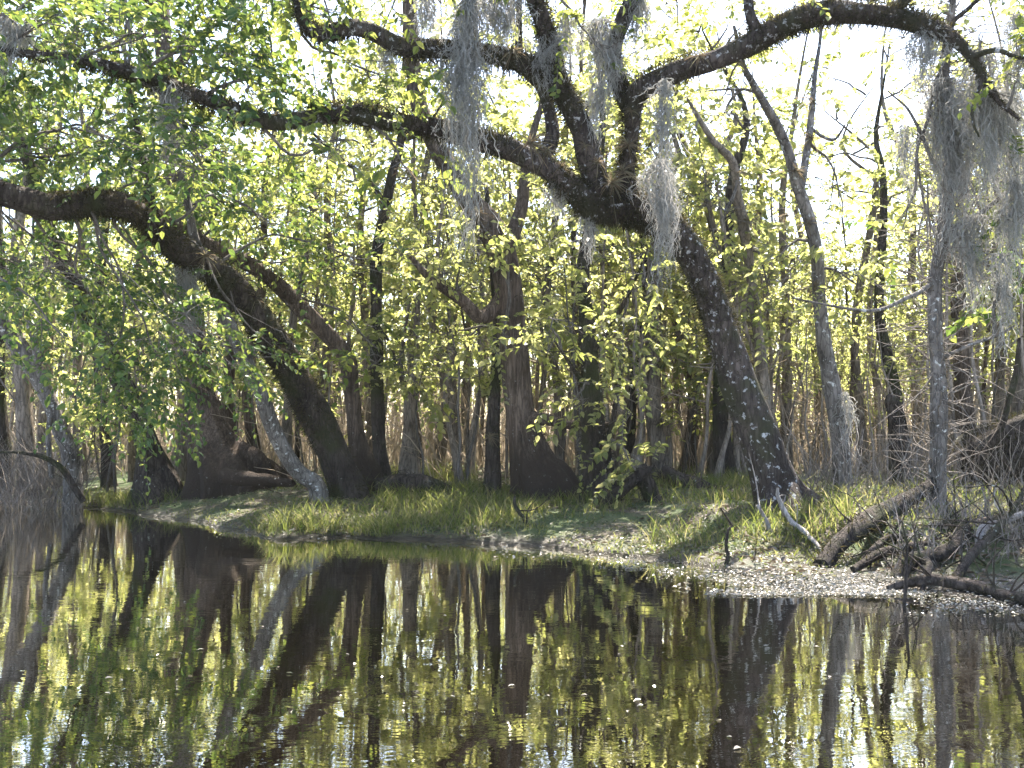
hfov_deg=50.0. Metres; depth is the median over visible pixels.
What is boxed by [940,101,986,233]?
spanish moss
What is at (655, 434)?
swamp tree
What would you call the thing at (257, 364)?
leafy sapling
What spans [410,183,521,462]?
bare pole tree
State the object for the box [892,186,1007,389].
bare pole tree
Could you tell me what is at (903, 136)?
spanish moss
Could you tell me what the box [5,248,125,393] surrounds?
slender tree
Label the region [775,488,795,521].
dead twig
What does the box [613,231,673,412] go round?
bare pole tree
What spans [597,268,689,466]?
bare pole tree
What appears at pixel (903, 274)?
slender tree
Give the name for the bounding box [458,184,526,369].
bare pole tree
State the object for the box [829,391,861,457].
spanish moss
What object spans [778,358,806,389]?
air plant
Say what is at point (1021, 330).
bare pole tree
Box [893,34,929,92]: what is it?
spanish moss
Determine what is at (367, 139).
slender tree
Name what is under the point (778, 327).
bare pole tree
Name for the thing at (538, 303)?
leafy sapling
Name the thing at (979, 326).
bare pole tree
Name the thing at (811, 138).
air plant
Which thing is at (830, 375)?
slender grey tree
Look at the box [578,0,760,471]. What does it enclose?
swamp tree
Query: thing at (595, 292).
leafy sapling
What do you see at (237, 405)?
leafy sapling
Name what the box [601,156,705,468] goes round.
bare pole tree
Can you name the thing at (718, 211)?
bare pole tree
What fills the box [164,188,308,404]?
slender tree
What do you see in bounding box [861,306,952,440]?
leafy sapling
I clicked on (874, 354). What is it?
bare pole tree
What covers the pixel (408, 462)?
forked cypress
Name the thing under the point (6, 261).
slender tree
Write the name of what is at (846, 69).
sky
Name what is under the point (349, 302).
slender tree
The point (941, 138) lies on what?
spanish moss
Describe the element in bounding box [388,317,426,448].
bare pole tree
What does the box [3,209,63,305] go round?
slender tree
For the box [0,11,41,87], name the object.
spanish moss
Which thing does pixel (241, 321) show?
bare pole tree
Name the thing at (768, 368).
leafy sapling
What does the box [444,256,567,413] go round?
bare pole tree
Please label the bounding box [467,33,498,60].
air plant
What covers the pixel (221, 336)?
leafy sapling
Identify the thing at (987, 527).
fallen branch
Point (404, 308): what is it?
bare pole tree
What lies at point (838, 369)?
bare pole tree
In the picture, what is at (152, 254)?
slender tree
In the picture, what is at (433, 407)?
leafy sapling
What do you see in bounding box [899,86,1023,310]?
slender tree
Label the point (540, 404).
slender tree
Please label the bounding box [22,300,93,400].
bare pole tree
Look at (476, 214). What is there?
air plant
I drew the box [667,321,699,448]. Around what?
bare pole tree
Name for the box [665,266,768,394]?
bare pole tree
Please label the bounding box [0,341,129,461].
leafy sapling
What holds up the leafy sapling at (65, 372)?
on the ground at (624, 519)
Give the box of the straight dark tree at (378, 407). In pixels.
[267,0,527,476]
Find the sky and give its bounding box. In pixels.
[0,0,1023,433]
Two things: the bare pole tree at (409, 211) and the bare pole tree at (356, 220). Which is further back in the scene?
the bare pole tree at (409, 211)
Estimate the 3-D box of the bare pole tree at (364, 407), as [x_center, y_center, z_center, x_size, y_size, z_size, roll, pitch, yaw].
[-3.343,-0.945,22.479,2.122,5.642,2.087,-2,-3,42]
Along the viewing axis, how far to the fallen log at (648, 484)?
13.06 m
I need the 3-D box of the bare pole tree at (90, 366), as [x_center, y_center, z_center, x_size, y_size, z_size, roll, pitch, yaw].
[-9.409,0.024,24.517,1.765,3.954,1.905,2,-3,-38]
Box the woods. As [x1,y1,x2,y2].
[4,225,1011,447]
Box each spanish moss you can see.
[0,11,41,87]
[140,80,190,171]
[161,265,211,355]
[368,45,408,102]
[408,0,453,56]
[425,0,512,264]
[459,0,538,60]
[508,31,569,103]
[535,172,577,224]
[555,7,591,82]
[566,213,612,268]
[573,15,636,128]
[576,82,613,147]
[622,0,657,65]
[626,158,690,300]
[632,78,693,224]
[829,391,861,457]
[886,125,924,212]
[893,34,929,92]
[897,28,959,103]
[908,76,984,270]
[939,213,1006,318]
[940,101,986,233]
[942,47,1019,222]
[954,87,1023,199]
[961,252,1023,365]
[966,89,1023,296]
[977,180,1023,279]
[990,12,1023,132]
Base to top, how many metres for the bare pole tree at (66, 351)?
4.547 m
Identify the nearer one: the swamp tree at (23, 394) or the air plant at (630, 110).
the air plant at (630, 110)
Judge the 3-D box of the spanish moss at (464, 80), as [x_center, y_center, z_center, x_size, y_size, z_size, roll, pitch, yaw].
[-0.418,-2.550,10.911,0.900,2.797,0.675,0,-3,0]
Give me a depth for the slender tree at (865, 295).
18.48 m
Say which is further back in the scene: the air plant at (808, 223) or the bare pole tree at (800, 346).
the bare pole tree at (800, 346)
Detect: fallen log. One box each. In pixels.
[218,455,294,493]
[369,452,455,492]
[598,466,652,506]
[629,450,669,501]
[656,448,734,489]
[950,400,1023,488]
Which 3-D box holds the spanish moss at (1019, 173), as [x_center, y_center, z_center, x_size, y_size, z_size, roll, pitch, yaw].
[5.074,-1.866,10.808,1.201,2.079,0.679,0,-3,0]
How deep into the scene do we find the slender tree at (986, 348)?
19.82 m
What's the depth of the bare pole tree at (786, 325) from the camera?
17.36 m
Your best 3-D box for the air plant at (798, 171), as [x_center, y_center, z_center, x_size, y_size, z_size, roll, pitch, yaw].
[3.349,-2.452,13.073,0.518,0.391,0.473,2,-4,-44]
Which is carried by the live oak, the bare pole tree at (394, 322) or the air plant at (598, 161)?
the air plant at (598, 161)
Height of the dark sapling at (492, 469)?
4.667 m
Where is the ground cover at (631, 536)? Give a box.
[94,472,1023,585]
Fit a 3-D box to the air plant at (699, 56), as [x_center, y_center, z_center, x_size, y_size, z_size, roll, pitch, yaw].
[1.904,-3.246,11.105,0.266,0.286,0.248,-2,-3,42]
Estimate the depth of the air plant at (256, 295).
13.87 m
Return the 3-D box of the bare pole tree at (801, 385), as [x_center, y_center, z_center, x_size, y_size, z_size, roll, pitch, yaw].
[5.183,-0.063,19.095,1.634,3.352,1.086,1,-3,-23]
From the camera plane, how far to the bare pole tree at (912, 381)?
20.11 m
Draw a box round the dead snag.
[885,386,911,482]
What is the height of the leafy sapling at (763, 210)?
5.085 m
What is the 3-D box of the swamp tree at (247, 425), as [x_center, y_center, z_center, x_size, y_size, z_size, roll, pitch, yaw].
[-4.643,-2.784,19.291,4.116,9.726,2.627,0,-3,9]
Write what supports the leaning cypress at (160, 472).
on the ground at (624, 519)
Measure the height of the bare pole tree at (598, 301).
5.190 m
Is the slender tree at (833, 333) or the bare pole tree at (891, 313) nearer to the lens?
the bare pole tree at (891, 313)
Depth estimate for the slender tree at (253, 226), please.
36.60 m
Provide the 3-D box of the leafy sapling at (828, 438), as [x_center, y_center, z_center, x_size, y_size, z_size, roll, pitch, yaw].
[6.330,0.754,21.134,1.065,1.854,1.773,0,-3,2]
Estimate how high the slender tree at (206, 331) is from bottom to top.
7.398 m
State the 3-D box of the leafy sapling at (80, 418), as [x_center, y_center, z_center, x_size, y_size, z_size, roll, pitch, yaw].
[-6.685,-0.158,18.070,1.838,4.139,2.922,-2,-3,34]
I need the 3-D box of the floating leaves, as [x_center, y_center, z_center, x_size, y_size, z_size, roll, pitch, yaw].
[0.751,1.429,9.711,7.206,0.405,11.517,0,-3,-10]
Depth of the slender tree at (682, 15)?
17.72 m
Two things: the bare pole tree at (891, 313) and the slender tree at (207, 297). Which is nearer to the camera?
the bare pole tree at (891, 313)
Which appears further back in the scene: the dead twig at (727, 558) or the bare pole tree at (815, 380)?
the bare pole tree at (815, 380)
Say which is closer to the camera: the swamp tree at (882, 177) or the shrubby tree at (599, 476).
the shrubby tree at (599, 476)
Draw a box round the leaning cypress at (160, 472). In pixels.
[0,0,183,506]
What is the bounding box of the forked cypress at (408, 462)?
[324,139,498,473]
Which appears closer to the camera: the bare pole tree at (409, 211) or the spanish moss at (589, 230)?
the spanish moss at (589, 230)
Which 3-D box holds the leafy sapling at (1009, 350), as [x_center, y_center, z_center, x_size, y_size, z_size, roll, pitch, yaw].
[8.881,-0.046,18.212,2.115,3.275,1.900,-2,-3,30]
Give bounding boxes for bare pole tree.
[5,339,31,424]
[6,252,72,434]
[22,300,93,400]
[42,325,112,424]
[55,274,118,462]
[57,325,108,463]
[122,267,160,391]
[132,255,203,442]
[138,312,175,405]
[158,159,272,403]
[163,222,279,367]
[200,239,247,437]
[203,229,212,354]
[206,319,285,401]
[223,175,371,465]
[250,195,400,382]
[253,198,339,377]
[287,80,358,404]
[308,199,369,419]
[310,213,406,399]
[314,205,401,436]
[321,247,434,417]
[349,241,468,380]
[353,109,451,387]
[375,146,516,481]
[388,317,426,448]
[409,166,523,337]
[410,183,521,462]
[421,116,573,476]
[434,181,543,282]
[441,84,545,475]
[443,256,543,383]
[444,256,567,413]
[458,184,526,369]
[471,285,527,444]
[520,252,598,462]
[521,253,611,468]
[522,206,662,450]
[524,230,566,402]
[527,285,555,433]
[529,307,566,403]
[542,94,721,469]
[561,241,638,420]
[564,260,670,435]
[568,141,720,449]
[590,195,683,439]
[590,235,672,461]
[592,232,675,472]
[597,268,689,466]
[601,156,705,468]
[605,233,681,462]
[610,252,665,439]
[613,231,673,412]
[619,141,835,477]
[621,217,718,467]
[624,247,693,473]
[630,252,793,470]
[633,103,740,434]
[638,195,773,477]
[653,208,787,376]
[663,321,703,426]
[665,186,774,362]
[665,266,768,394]
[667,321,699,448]
[671,212,809,473]
[679,216,780,476]
[685,194,793,397]
[686,255,812,339]
[687,112,750,378]
[688,285,793,384]
[697,168,807,431]
[700,80,832,337]
[700,295,777,374]
[704,172,841,374]
[712,74,838,289]
[743,248,811,398]
[744,268,815,396]
[744,269,815,410]
[750,182,804,433]
[762,320,794,416]
[764,236,842,454]
[766,230,812,423]
[766,241,832,391]
[768,333,850,476]
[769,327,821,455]
[773,207,862,407]
[773,284,839,469]
[773,361,813,454]
[774,260,824,459]
[774,325,850,460]
[775,356,812,463]
[776,353,847,412]
[784,354,857,471]
[788,335,872,428]
[791,308,847,464]
[791,343,811,378]
[792,346,844,458]
[794,342,849,463]
[795,303,874,393]
[801,304,866,472]
[809,245,863,476]
[809,352,881,404]
[811,336,880,463]
[832,296,912,455]
[836,341,866,383]
[839,319,926,470]
[839,339,901,464]
[840,235,929,476]
[845,367,911,438]
[847,347,922,443]
[849,231,1023,470]
[850,187,928,345]
[853,314,907,469]
[854,323,929,424]
[876,306,929,424]
[879,343,947,443]
[885,273,916,350]
[886,218,989,424]
[887,247,995,472]
[888,203,1023,475]
[891,198,1012,448]
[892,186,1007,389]
[892,298,950,433]
[910,336,956,474]
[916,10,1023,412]
[918,252,989,423]
[919,163,1022,425]
[922,155,1023,379]
[924,148,1021,423]
[933,9,1023,329]
[943,201,990,467]
[948,242,1023,423]
[949,302,992,398]
[967,282,1005,416]
[969,268,1012,391]
[971,304,1018,384]
[973,253,1023,402]
[973,313,1016,382]
[978,318,1018,373]
[990,267,1023,350]
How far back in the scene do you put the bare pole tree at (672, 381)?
20.17 m
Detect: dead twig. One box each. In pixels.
[513,490,556,526]
[720,507,756,564]
[749,454,771,531]
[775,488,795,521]
[783,504,820,550]
[901,521,961,609]
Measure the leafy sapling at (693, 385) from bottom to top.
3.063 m
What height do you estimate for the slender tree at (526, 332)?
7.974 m
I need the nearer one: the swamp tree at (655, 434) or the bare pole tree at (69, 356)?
the swamp tree at (655, 434)
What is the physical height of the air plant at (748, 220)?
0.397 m
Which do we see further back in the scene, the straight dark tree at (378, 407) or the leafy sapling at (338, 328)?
the leafy sapling at (338, 328)
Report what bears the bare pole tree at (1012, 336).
on the ground at (624, 519)
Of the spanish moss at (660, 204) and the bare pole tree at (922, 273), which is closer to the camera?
the spanish moss at (660, 204)
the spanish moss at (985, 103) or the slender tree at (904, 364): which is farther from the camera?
the slender tree at (904, 364)
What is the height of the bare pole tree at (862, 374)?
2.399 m
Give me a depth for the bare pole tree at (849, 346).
16.89 m
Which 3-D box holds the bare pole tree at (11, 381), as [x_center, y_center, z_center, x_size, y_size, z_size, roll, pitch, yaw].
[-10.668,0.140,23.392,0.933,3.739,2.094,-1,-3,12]
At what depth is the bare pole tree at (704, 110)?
18.18 m
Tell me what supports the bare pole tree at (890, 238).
on the ground at (624, 519)
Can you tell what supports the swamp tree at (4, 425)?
on the ground at (624, 519)
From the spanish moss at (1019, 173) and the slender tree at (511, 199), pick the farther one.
the slender tree at (511, 199)
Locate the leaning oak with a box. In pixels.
[0,0,421,504]
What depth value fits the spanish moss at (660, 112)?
10.99 m
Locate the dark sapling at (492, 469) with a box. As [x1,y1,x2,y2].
[388,187,534,495]
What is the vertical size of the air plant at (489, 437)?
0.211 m
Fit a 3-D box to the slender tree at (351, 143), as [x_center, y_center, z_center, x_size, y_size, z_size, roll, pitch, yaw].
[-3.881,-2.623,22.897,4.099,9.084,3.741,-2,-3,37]
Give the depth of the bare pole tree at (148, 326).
22.64 m
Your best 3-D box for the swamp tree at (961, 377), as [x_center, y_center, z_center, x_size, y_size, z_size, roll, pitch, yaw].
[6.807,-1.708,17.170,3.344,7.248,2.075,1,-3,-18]
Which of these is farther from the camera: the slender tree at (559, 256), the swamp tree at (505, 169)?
the slender tree at (559, 256)
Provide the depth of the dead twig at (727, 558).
9.33 m
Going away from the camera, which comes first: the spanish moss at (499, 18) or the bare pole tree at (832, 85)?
the spanish moss at (499, 18)
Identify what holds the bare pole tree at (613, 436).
on the ground at (624, 519)
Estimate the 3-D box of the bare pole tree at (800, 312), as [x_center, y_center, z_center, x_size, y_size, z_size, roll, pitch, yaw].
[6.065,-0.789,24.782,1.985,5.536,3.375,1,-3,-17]
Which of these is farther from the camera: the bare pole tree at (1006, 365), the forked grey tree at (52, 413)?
the bare pole tree at (1006, 365)
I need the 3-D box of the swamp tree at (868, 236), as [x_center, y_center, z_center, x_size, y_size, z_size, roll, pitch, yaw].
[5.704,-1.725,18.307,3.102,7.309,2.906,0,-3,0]
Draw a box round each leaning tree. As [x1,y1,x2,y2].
[120,111,329,502]
[134,150,441,490]
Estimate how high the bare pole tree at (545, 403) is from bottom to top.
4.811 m
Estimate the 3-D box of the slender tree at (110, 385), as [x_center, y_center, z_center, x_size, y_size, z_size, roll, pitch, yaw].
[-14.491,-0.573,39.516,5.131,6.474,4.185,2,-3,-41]
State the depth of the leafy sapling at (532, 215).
16.45 m
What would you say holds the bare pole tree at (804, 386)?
on the ground at (624, 519)
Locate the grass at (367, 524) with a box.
[51,457,1022,579]
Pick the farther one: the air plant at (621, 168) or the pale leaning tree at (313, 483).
the pale leaning tree at (313, 483)
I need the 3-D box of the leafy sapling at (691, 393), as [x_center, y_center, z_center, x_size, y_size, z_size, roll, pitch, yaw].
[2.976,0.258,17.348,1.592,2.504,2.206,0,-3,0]
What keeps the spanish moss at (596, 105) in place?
attached to the live oak
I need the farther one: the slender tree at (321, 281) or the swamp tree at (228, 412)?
the slender tree at (321, 281)
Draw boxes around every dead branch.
[0,428,85,503]
[950,335,1023,496]
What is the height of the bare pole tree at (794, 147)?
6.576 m
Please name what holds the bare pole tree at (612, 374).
on the ground at (624, 519)
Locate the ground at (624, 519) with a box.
[0,434,1023,612]
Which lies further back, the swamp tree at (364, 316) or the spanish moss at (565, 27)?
the swamp tree at (364, 316)
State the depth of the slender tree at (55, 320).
27.42 m
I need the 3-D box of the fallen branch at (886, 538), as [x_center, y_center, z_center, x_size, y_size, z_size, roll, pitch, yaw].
[3.525,1.190,9.704,2.002,0.701,0.864,2,-3,-40]
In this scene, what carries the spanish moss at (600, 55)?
hanging from the live oak
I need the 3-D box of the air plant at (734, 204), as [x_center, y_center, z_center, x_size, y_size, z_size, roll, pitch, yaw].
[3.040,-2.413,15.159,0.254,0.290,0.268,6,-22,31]
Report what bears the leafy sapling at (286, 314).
on the ground at (624, 519)
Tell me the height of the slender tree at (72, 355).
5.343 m
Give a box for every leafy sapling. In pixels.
[0,311,142,487]
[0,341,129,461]
[29,280,184,490]
[32,371,89,443]
[41,380,101,487]
[59,319,162,417]
[82,278,239,493]
[88,356,182,477]
[168,348,275,432]
[197,247,327,447]
[211,272,308,430]
[234,342,366,462]
[236,310,329,435]
[237,210,369,472]
[282,308,348,449]
[317,300,391,401]
[320,301,470,473]
[340,216,437,467]
[340,342,403,421]
[375,222,502,486]
[382,164,571,485]
[383,334,463,451]
[389,326,486,442]
[467,215,656,480]
[507,200,607,453]
[522,282,685,434]
[531,339,617,408]
[539,252,629,459]
[557,236,707,374]
[558,286,638,430]
[602,143,810,476]
[613,335,709,471]
[621,260,747,441]
[624,291,714,409]
[656,323,748,472]
[660,226,776,472]
[674,285,785,401]
[732,326,846,434]
[809,380,855,447]
[846,341,921,466]
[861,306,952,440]
[906,269,1015,394]
[972,301,1019,424]
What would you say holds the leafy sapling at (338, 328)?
on the ground at (624, 519)
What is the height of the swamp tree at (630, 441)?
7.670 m
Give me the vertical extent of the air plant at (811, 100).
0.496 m
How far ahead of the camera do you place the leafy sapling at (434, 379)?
21.66 m
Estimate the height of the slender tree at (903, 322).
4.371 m
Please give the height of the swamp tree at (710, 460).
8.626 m
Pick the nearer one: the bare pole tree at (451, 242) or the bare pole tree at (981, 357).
the bare pole tree at (451, 242)
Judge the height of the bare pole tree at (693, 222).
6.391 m
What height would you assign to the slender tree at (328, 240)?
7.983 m
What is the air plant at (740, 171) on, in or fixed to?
attached to the crooked thin tree at (759, 336)
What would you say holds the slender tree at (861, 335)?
on the ground at (624, 519)
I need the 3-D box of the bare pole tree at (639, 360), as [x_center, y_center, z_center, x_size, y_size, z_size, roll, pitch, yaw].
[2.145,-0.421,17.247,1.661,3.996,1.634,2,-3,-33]
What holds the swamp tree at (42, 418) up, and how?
on the ground at (624, 519)
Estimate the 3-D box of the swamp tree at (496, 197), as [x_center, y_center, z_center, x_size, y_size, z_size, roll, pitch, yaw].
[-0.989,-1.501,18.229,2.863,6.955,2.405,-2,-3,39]
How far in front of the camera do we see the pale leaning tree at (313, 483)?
13.96 m
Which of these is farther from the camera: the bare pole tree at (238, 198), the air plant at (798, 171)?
the bare pole tree at (238, 198)
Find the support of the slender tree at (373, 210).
on the ground at (624, 519)
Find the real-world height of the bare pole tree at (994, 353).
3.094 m
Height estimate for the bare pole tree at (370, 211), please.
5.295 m
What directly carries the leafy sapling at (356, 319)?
on the ground at (624, 519)
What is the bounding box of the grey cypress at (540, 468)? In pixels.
[332,0,608,499]
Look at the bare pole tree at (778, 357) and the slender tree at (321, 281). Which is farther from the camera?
the slender tree at (321, 281)
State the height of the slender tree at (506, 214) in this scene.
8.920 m
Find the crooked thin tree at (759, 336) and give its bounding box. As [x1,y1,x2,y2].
[646,84,814,414]
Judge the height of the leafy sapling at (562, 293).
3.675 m
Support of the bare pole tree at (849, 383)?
on the ground at (624, 519)
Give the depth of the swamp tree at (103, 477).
18.88 m
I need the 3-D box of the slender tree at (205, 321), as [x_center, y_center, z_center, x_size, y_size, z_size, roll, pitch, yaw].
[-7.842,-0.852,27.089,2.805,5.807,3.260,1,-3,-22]
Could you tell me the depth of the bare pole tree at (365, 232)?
22.25 m
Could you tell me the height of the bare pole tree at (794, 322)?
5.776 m
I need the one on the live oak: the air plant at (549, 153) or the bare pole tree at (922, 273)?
the air plant at (549, 153)
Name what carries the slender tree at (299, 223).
on the ground at (624, 519)
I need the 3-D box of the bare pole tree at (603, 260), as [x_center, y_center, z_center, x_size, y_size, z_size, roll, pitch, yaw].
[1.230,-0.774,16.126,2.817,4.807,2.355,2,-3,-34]
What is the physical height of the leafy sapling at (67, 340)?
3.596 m
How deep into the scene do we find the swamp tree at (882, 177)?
16.92 m
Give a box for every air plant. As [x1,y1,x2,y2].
[183,248,220,281]
[242,291,268,311]
[378,208,400,226]
[392,166,428,194]
[459,207,494,231]
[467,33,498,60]
[483,432,500,445]
[485,241,509,261]
[492,41,530,83]
[510,130,554,178]
[534,143,561,179]
[543,160,581,182]
[587,155,610,178]
[594,171,637,222]
[604,136,652,170]
[608,161,646,188]
[621,108,637,119]
[624,187,644,200]
[685,49,712,78]
[723,200,740,215]
[731,212,767,238]
[732,169,751,186]
[771,160,812,193]
[775,207,799,235]
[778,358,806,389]
[790,279,831,313]
[791,94,831,125]
[792,129,825,157]
[793,217,820,236]
[967,84,1003,123]
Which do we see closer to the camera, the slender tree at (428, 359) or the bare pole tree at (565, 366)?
the bare pole tree at (565, 366)
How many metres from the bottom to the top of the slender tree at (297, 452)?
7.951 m
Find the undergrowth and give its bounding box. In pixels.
[3,322,1023,481]
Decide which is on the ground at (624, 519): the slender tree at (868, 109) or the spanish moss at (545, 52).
the slender tree at (868, 109)
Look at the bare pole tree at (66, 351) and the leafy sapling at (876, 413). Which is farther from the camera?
the bare pole tree at (66, 351)
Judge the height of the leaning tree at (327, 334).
5.033 m
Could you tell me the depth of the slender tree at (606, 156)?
18.98 m
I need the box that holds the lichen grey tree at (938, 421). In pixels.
[793,0,1023,508]
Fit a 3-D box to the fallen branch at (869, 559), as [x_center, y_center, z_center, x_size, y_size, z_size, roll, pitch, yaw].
[3.690,1.473,9.203,1.977,1.152,0.669,0,-3,-4]
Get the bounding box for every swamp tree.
[0,2,132,491]
[0,62,208,497]
[1,0,145,480]
[1,8,144,487]
[5,0,163,487]
[20,0,207,481]
[57,16,250,481]
[119,75,300,431]
[124,0,365,450]
[172,46,414,477]
[245,49,488,452]
[255,0,439,399]
[315,0,571,466]
[373,104,556,469]
[382,0,561,453]
[383,16,609,467]
[506,65,665,306]
[523,0,740,461]
[565,23,723,472]
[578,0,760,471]
[588,39,752,475]
[632,0,804,477]
[636,0,860,467]
[637,1,827,474]
[680,35,816,367]
[691,35,910,468]
[763,57,959,472]
[764,40,980,463]
[792,0,1000,411]
[841,59,1023,434]
[860,55,1023,420]
[869,0,1013,461]
[925,96,1023,422]
[950,7,1023,330]
[958,0,1023,416]
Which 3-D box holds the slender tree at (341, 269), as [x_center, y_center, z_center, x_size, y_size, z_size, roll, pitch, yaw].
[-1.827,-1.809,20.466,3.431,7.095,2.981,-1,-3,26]
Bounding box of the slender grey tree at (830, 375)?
[704,25,926,488]
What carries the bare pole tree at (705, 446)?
on the ground at (624, 519)
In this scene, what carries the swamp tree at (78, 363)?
on the ground at (624, 519)
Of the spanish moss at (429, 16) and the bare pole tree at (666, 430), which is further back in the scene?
the bare pole tree at (666, 430)
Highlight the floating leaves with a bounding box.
[81,510,1023,761]
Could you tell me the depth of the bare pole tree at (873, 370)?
19.83 m
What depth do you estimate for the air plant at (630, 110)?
11.47 m
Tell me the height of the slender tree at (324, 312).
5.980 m
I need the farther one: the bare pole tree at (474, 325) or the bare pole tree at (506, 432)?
the bare pole tree at (474, 325)
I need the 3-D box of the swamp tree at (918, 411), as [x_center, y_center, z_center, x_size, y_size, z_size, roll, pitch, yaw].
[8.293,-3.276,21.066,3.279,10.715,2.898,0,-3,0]
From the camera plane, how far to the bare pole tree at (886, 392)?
20.03 m
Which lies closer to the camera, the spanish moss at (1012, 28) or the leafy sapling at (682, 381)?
the spanish moss at (1012, 28)
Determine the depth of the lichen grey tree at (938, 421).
11.16 m
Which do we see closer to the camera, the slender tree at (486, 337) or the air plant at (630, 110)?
the air plant at (630, 110)
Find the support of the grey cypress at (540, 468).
on the ground at (624, 519)
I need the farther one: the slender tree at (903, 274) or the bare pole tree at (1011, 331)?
the slender tree at (903, 274)
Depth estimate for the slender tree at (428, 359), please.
30.01 m
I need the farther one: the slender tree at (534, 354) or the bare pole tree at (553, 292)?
the slender tree at (534, 354)
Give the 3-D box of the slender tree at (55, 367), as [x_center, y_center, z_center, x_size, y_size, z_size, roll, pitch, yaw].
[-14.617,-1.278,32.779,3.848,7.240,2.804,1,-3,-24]
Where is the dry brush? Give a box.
[0,407,1023,572]
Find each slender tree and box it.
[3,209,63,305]
[4,239,70,412]
[5,165,72,389]
[5,216,130,405]
[5,246,90,369]
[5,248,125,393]
[10,297,152,401]
[25,176,198,458]
[42,87,256,332]
[53,223,169,467]
[56,304,164,431]
[72,122,210,394]
[110,224,221,386]
[110,225,211,393]
[112,167,255,335]
[122,258,218,418]
[140,216,269,363]
[140,230,248,386]
[144,315,217,447]
[147,287,309,408]
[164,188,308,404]
[197,42,431,405]
[197,89,383,463]
[204,238,320,429]
[207,32,368,459]
[227,101,407,402]
[227,204,281,259]
[239,54,411,450]
[244,307,342,438]
[259,251,420,412]
[268,175,419,419]
[269,240,395,391]
[297,138,443,405]
[306,228,389,404]
[311,101,485,468]
[330,38,606,467]
[347,102,520,375]
[367,53,590,478]
[383,180,515,402]
[390,259,489,400]
[401,132,571,354]
[414,160,541,420]
[422,83,627,428]
[437,118,648,411]
[444,0,739,436]
[458,221,550,451]
[512,1,701,447]
[521,224,558,434]
[523,92,709,411]
[523,197,580,440]
[524,295,595,454]
[531,284,557,394]
[552,213,664,398]
[593,37,797,450]
[680,236,810,370]
[766,231,831,397]
[773,153,927,453]
[777,224,914,406]
[792,254,895,382]
[792,260,902,409]
[805,249,944,397]
[807,302,877,386]
[828,252,904,418]
[830,103,1023,333]
[830,214,923,456]
[851,231,928,345]
[857,31,1023,404]
[862,280,919,401]
[864,97,1004,361]
[865,198,944,391]
[876,133,1008,362]
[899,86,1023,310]
[924,40,1023,391]
[980,287,1019,369]
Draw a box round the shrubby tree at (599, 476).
[475,65,720,510]
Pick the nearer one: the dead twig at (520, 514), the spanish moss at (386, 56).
the spanish moss at (386, 56)
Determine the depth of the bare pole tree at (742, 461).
16.70 m
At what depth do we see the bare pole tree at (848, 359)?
19.87 m
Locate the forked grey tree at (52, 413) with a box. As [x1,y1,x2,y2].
[0,265,82,509]
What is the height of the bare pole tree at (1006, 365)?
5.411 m
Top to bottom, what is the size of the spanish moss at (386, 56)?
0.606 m
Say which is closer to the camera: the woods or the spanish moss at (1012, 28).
the spanish moss at (1012, 28)
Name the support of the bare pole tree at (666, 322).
on the ground at (624, 519)
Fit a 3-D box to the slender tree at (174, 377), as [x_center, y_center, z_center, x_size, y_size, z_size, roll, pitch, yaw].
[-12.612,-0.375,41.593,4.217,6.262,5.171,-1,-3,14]
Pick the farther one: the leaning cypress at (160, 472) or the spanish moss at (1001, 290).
the leaning cypress at (160, 472)
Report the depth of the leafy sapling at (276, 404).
19.59 m
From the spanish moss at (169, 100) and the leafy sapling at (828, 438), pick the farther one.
the leafy sapling at (828, 438)
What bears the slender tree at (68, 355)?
on the ground at (624, 519)
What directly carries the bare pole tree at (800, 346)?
on the ground at (624, 519)
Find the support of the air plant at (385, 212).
attached to the straight dark tree at (378, 407)
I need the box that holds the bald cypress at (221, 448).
[8,0,322,499]
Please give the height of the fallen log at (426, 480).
0.712 m
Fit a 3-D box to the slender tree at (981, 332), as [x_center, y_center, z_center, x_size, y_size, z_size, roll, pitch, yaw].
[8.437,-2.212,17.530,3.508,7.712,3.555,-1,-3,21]
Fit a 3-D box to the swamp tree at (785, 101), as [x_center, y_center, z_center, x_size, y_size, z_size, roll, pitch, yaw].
[5.251,-2.207,20.940,4.949,8.614,2.691,1,-3,-23]
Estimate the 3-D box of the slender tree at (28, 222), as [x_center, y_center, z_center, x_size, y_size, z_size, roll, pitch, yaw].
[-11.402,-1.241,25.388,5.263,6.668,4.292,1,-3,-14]
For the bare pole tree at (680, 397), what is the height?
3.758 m
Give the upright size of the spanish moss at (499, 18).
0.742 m
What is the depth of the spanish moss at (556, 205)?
11.48 m
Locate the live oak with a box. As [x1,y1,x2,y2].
[0,0,1023,515]
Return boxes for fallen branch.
[796,464,937,567]
[849,491,991,572]
[851,476,987,560]
[869,496,933,591]
[869,499,988,577]
[880,524,1023,603]
[895,482,1023,527]
[923,478,1023,576]
[924,468,1023,553]
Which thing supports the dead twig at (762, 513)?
on the ground at (624, 519)
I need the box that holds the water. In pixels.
[0,504,1023,767]
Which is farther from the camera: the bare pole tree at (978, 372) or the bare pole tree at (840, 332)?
the bare pole tree at (978, 372)
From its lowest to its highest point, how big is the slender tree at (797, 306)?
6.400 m

